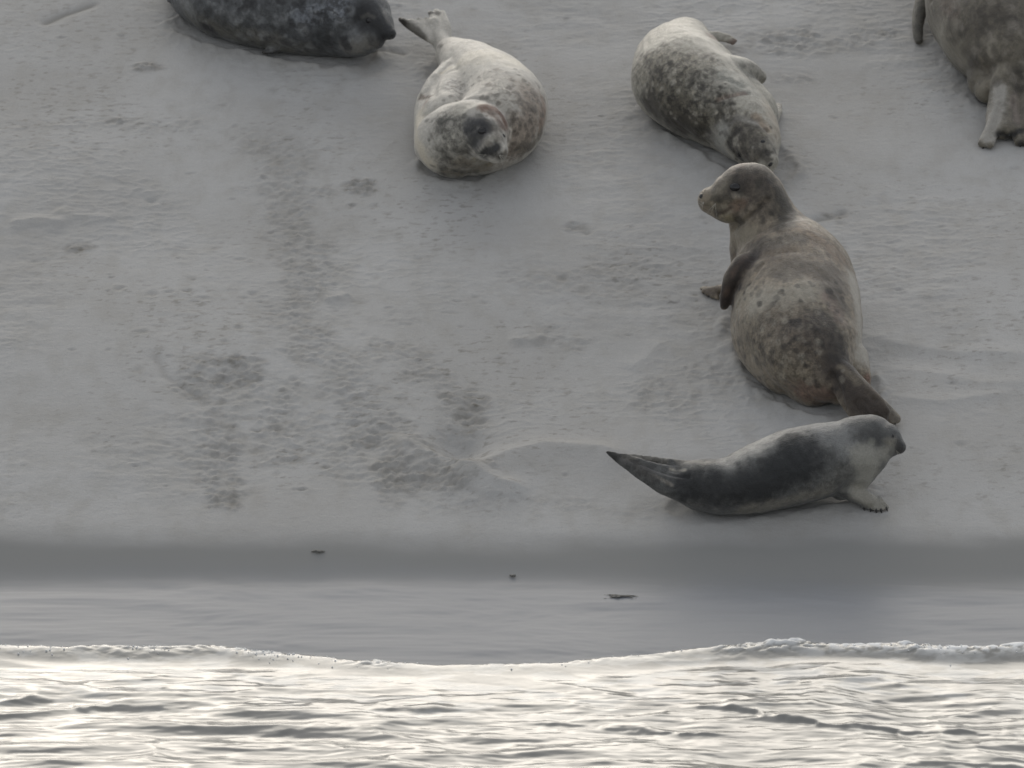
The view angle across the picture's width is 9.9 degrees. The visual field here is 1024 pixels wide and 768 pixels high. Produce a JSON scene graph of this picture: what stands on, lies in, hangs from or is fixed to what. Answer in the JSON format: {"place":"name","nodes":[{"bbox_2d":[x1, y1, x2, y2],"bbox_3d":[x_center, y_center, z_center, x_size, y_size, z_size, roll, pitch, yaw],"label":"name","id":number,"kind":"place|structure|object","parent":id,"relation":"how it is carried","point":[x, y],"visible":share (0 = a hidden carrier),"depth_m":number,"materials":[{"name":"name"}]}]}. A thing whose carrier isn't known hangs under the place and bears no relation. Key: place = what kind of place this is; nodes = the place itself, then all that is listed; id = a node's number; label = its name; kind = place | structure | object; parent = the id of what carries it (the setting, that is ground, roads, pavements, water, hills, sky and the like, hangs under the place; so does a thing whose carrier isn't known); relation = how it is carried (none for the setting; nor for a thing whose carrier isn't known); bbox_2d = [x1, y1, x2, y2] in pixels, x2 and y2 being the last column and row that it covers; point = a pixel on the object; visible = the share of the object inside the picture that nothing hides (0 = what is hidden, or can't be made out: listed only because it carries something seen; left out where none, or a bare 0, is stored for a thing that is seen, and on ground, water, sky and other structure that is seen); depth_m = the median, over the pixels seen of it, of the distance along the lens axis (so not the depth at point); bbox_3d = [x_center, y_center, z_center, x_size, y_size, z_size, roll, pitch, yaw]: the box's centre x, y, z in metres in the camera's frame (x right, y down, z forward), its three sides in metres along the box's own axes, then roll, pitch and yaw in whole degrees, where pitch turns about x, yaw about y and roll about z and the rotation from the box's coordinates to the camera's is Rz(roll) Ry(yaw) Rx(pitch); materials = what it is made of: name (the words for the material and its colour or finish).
{"place":"outdoors","nodes":[
{"label":"outdoors","id":0,"kind":"place"},
{"bbox_2d":[0,0,1023,664],"bbox_3d":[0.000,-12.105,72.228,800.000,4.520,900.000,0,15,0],"label":"sand beach","id":1,"kind":"structure","parent":0,"point":[270,324],"depth_m":26.52,"materials":[{"name":"grey sand"}]},
{"bbox_2d":[167,0,395,57],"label":"seal","id":2,"kind":"object","parent":1,"relation":"on","point":[346,28],"visible":1,"depth_m":29.03,"materials":[{"name":"fur"}]},
{"bbox_2d":[398,9,547,178],"bbox_3d":[-0.171,-1.371,28.496,0.656,0.537,1.760,-1,15,-4],"label":"seal","id":3,"kind":"object","parent":1,"relation":"on","point":[480,108],"visible":1,"depth_m":28.03,"materials":[{"name":"fur"}]},
{"bbox_2d":[631,17,782,172],"bbox_3d":[0.939,-1.423,28.531,0.733,0.552,1.558,0,15,0],"label":"seal","id":4,"kind":"object","parent":1,"relation":"on","point":[693,79],"visible":0.98,"depth_m":28.19,"materials":[{"name":"fur"}]},
{"bbox_2d":[606,414,905,515],"bbox_3d":[1.038,0.346,25.221,1.264,0.406,0.332,-3,15,-10],"label":"seal","id":5,"kind":"object","parent":1,"relation":"on","point":[848,458],"visible":1,"depth_m":25.13,"materials":[{"name":"fur"}]},
{"bbox_2d":[696,163,900,424],"bbox_3d":[1.294,-0.412,26.376,0.652,0.926,1.516,-5,16,-17],"label":"seal","id":6,"kind":"object","parent":1,"relation":"on","point":[787,290],"visible":0.98,"depth_m":26.21,"materials":[{"name":"fur"}]},
{"bbox_2d":[912,0,1023,148],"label":"seal","id":7,"kind":"object","parent":1,"relation":"on","point":[980,43],"visible":1,"depth_m":28.65,"materials":[{"name":"fur"}]},
{"bbox_2d":[0,638,1023,767],"bbox_3d":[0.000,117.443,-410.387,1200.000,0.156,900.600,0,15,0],"label":"sea water","id":8,"kind":"structure","parent":0,"point":[787,703],"depth_m":23.13,"materials":[{"name":"grey liquid"}]},
{"bbox_2d":[0,642,1016,669],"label":"sea foam","id":9,"kind":"object","parent":8,"relation":"on","point":[387,668],"visible":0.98,"depth_m":23.77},
{"bbox_2d":[604,594,636,598],"bbox_3d":[0.453,0.879,24.613,0.146,0.009,0.057,0,15,0],"label":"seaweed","id":10,"kind":"object","parent":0,"point":[615,595],"visible":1,"depth_m":24.60,"materials":[{"name":"grey plant"}]}
]}

